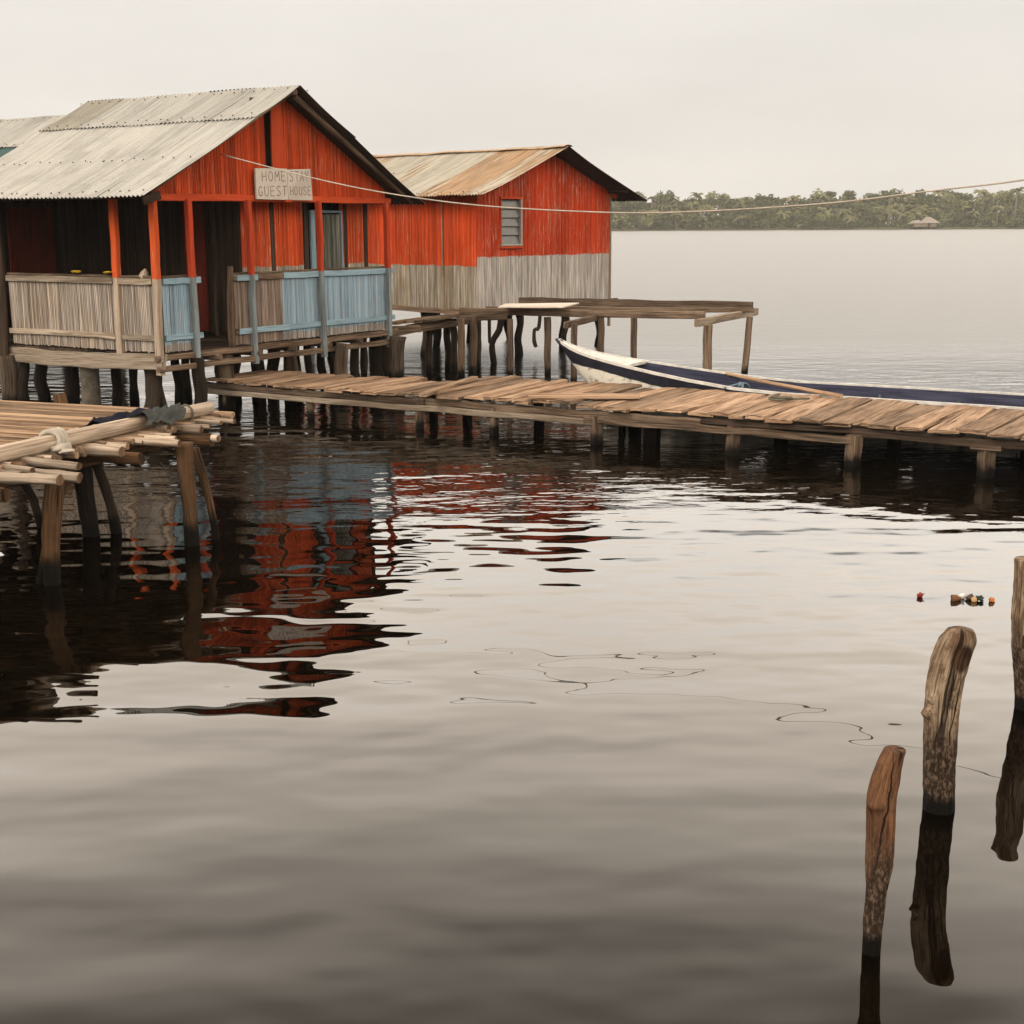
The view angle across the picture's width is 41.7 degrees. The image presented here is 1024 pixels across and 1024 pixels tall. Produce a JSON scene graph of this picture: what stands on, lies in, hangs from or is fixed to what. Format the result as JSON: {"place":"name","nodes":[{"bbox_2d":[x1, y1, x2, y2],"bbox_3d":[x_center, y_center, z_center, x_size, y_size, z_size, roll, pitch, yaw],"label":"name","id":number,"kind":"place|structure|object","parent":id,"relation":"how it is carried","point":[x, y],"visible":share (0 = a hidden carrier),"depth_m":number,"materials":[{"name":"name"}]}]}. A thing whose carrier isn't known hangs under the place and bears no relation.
{"place":"outdoors","nodes":[
{"label":"outdoors","id":0,"kind":"place"},
{"bbox_2d":[0,229,1023,1023],"bbox_3d":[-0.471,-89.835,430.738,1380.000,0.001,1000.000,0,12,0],"label":"water","id":1,"kind":"structure","parent":0,"point":[360,715],"depth_m":7.10,"materials":[{"name":"grey liquid"}]},
{"bbox_2d":[0,114,66,339],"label":"background hut","id":2,"kind":"object","parent":1,"relation":"on","point":[15,133],"visible":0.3,"depth_m":26.25,"materials":[{"name":"metal"}]},
{"bbox_2d":[52,393,67,403],"bbox_3d":[-5.102,-0.821,15.455,0.256,1.095,0.149,4,13,19],"label":"broken stake","id":3,"kind":"object","parent":1,"relation":"in","point":[60,398],"visible":0.16,"depth_m":15.31,"materials":[{"name":"brown wood"}]},
{"bbox_2d":[0,400,235,585],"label":"bamboo platform","id":4,"kind":"structure","parent":1,"relation":"in","point":[23,445],"depth_m":10.41,"materials":[{"name":"brown wood"}]},
{"bbox_2d":[38,427,75,454],"bbox_3d":[-3.246,-0.495,9.663,0.410,0.204,0.198,11,17,43],"label":"cloth tie","id":5,"kind":"object","parent":4,"relation":"on","point":[63,445],"visible":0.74,"depth_m":9.65,"materials":[{"name":"beige fabric"}]},
{"bbox_2d":[82,406,160,426],"bbox_3d":[-3.079,-0.769,10.776,0.340,0.102,0.881,5,13,23],"label":"cloth rag","id":6,"kind":"object","parent":4,"relation":"on","point":[116,416],"visible":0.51,"depth_m":10.61,"materials":[{"name":"fabric"}]},
{"bbox_2d":[128,403,185,426],"bbox_3d":[-2.851,-0.774,10.801,0.237,0.154,0.678,4,13,18],"label":"cloth rag","id":7,"kind":"object","parent":4,"relation":"on","point":[166,414],"visible":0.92,"depth_m":10.78,"materials":[{"name":"grey fabric"}]},
{"bbox_2d":[0,85,424,410],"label":"guest house","id":8,"kind":"structure","parent":1,"relation":"on","point":[177,229],"depth_m":18.49,"materials":[{"name":"wood"}]},
{"bbox_2d":[5,207,56,327],"bbox_3d":[-6.929,-3.534,19.469,0.035,1.720,0.780,8,14,33],"label":"door","id":9,"kind":"structure","parent":8,"relation":"in","point":[30,230],"depth_m":19.36,"materials":[{"name":"brown wood"}]},
{"bbox_2d":[182,204,209,330],"bbox_3d":[-4.420,-3.414,18.800,0.400,1.740,0.035,8,14,33],"label":"door","id":10,"kind":"structure","parent":8,"relation":"in","point":[198,209],"depth_m":18.73,"materials":[{"name":"red wood"}]},
{"bbox_2d":[254,168,312,201],"bbox_3d":[-3.110,-4.457,18.322,0.042,0.457,1.110,8,14,33],"label":"wooden sign","id":11,"kind":"object","parent":8,"relation":"attached to","point":[272,184],"visible":0.96,"depth_m":18.28,"materials":[{"name":"beige wood"}]},
{"bbox_2d":[309,210,343,270],"bbox_3d":[-2.722,-3.535,19.848,0.044,1.800,0.700,8,14,33],"label":"window","id":12,"kind":"structure","parent":8,"relation":"in","point":[332,224],"depth_m":19.79,"materials":[{"name":"grey wood"}]},
{"bbox_2d":[220,154,1023,213],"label":"hanging cord","id":13,"kind":"object","parent":8,"relation":"hanging from","point":[647,212],"visible":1,"depth_m":13.85,"materials":[{"name":"fabric"}]},
{"bbox_2d":[384,312,480,373],"bbox_3d":[-1.214,-2.432,22.407,0.636,1.679,3.067,5,13,24],"label":"plank landing","id":14,"kind":"object","parent":1,"relation":"in","point":[446,323],"visible":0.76,"depth_m":22.53,"materials":[{"name":"brown wood"}]},
{"bbox_2d":[339,144,646,359],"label":"stilt house","id":15,"kind":"structure","parent":1,"relation":"on","point":[446,258],"depth_m":25.48,"materials":[{"name":"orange wood"}]},
{"bbox_2d":[499,196,523,248],"bbox_3d":[-0.061,-5.369,24.920,0.200,0.948,0.700,10,16,41],"label":"window","id":16,"kind":"structure","parent":15,"relation":"in","point":[509,222],"depth_m":24.89,"materials":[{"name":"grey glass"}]},
{"bbox_2d":[456,297,758,381],"bbox_3d":[1.503,-2.575,22.606,4.916,1.847,3.756,7,14,31],"label":"platform frame","id":17,"kind":"object","parent":1,"relation":"in","point":[588,310],"visible":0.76,"depth_m":22.35,"materials":[{"name":"brown wood"}]},
{"bbox_2d":[498,303,578,307],"bbox_3d":[0.447,-3.395,22.080,1.352,0.038,0.782,0,12,0],"label":"plywood sheet","id":18,"kind":"object","parent":17,"relation":"on","point":[536,305],"visible":1,"depth_m":21.97,"materials":[{"name":"beige wood"}]},
{"bbox_2d":[206,370,1023,478],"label":"plank walkway","id":19,"kind":"structure","parent":1,"relation":"in","point":[894,418],"depth_m":15.23,"materials":[{"name":"brown wood"}]},
{"bbox_2d":[419,376,477,396],"bbox_3d":[-0.771,-1.567,16.710,0.106,0.067,1.725,4,13,19],"label":"loose board","id":20,"kind":"object","parent":19,"relation":"on","point":[430,392],"visible":1,"depth_m":16.58,"materials":[{"name":"brown wood"}]},
{"bbox_2d":[528,393,639,398],"bbox_3d":[0.838,-1.349,15.638,1.290,0.046,0.228,0,12,3],"label":"loose board","id":21,"kind":"object","parent":19,"relation":"on","point":[584,396],"visible":1,"depth_m":15.55,"materials":[{"name":"brown wood"}]},
{"bbox_2d":[643,428,660,442],"bbox_3d":[1.598,-0.621,15.451,0.187,0.825,0.180,7,14,31],"label":"post stump","id":22,"kind":"object","parent":1,"relation":"in","point":[651,435],"visible":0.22,"depth_m":15.33,"materials":[{"name":"brown wood"}]},
{"bbox_2d":[555,338,1023,440],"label":"wooden boat","id":23,"kind":"object","parent":1,"relation":"on","point":[592,365],"visible":0.48,"depth_m":17.00,"materials":[{"name":"white paint"}]},
{"bbox_2d":[723,382,750,388],"bbox_3d":[2.824,-1.524,16.494,0.495,0.162,0.201,-10,15,-37],"label":"mooring rope","id":24,"kind":"object","parent":23,"relation":"attached to","point":[742,384],"visible":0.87,"depth_m":16.44,"materials":[{"name":"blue fabric"}]},
{"bbox_2d":[675,364,842,397],"bbox_3d":[3.033,-1.686,17.053,0.051,0.088,3.564,-6,13,-25],"label":"punting pole","id":25,"kind":"object","parent":23,"relation":"in","point":[821,392],"visible":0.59,"depth_m":16.39,"materials":[{"name":"brown wood"}]},
{"bbox_2d":[862,745,905,956],"bbox_3d":[1.243,1.443,4.588,0.131,1.342,0.122,0,12,0],"label":"mooring stake","id":26,"kind":"object","parent":1,"relation":"in","point":[882,792],"visible":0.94,"depth_m":4.49,"materials":[{"name":"brown wood"}]},
{"bbox_2d":[921,626,976,815],"bbox_3d":[1.818,1.166,5.713,0.227,1.406,0.155,0,12,0],"label":"mooring stake","id":27,"kind":"object","parent":1,"relation":"in","point":[952,654],"visible":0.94,"depth_m":5.59,"materials":[{"name":"brown wood"}]},
{"bbox_2d":[951,595,960,600],"bbox_3d":[2.938,0.570,8.888,0.064,0.050,0.047,0,12,0],"label":"brown husk","id":28,"kind":"object","parent":1,"relation":"on","point":[955,598],"visible":1,"depth_m":8.87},
{"bbox_2d":[965,594,973,599],"bbox_3d":[3.029,0.562,8.899,0.054,0.047,0.048,0,12,0],"label":"dark shell","id":29,"kind":"object","parent":1,"relation":"on","point":[969,596],"visible":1,"depth_m":8.89},
{"bbox_2d":[976,595,983,601],"bbox_3d":[3.086,0.576,8.867,0.057,0.050,0.042,0,12,0],"label":"green scrap","id":30,"kind":"object","parent":1,"relation":"on","point":[980,598],"visible":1,"depth_m":8.86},
{"bbox_2d":[1011,556,1023,710],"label":"mooring stake","id":31,"kind":"object","parent":1,"relation":"in","point":[1017,627],"visible":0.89,"depth_m":6.79,"materials":[{"name":"brown wood"}]},
{"bbox_2d":[0,0,1023,222],"label":"sky","id":32,"kind":"structure","parent":0,"point":[735,98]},
{"bbox_2d":[768,393,809,400],"bbox_3d":[3.135,-1.319,15.416,0.496,0.063,0.274,-6,13,-26],"label":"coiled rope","id":33,"kind":"object","parent":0,"point":[775,397],"visible":1,"depth_m":15.30,"materials":[{"name":"beige fabric"}]},
{"bbox_2d":[612,223,1023,230],"bbox_3d":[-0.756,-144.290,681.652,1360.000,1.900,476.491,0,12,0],"label":"bank terrain","id":34,"kind":"structure","parent":0,"point":[808,228],"depth_m":451.95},
{"bbox_2d":[612,201,625,227],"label":"broadleaf tree","id":35,"kind":"object","parent":34,"relation":"on","point":[619,206],"visible":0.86,"depth_m":453.67,"materials":[{"name":"green plant"}]},
{"bbox_2d":[612,188,1023,229],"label":"wood","id":36,"kind":"object","parent":34,"relation":"on","point":[880,212],"visible":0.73,"depth_m":456.01,"materials":[{"name":"green plant"}]},
{"bbox_2d":[836,208,851,227],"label":"palm tree","id":37,"kind":"object","parent":34,"relation":"on","point":[842,212],"visible":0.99,"depth_m":450.62,"materials":[{"name":"plant"}]},
{"bbox_2d":[893,212,909,226],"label":"palm tree","id":38,"kind":"object","parent":34,"relation":"on","point":[902,215],"visible":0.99,"depth_m":450.32,"materials":[{"name":"plant"}]},
{"bbox_2d":[910,217,939,228],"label":"waterside hut","id":39,"kind":"object","parent":34,"relation":"on","point":[928,222],"visible":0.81,"depth_m":444.37,"materials":[{"name":"brown wood"}]},
{"bbox_2d":[940,210,959,226],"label":"broadleaf tree","id":40,"kind":"object","parent":34,"relation":"on","point":[943,216],"visible":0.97,"depth_m":452.62,"materials":[{"name":"green plant"}]},
{"bbox_2d":[989,205,1005,226],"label":"palm tree","id":41,"kind":"object","parent":34,"relation":"on","point":[997,208],"visible":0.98,"depth_m":452.73,"materials":[{"name":"plant"}]},
{"bbox_2d":[1006,187,1023,226],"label":"palm tree","id":42,"kind":"object","parent":34,"relation":"on","point":[1017,191],"visible":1,"depth_m":451.47,"materials":[{"name":"plant"}]}
]}

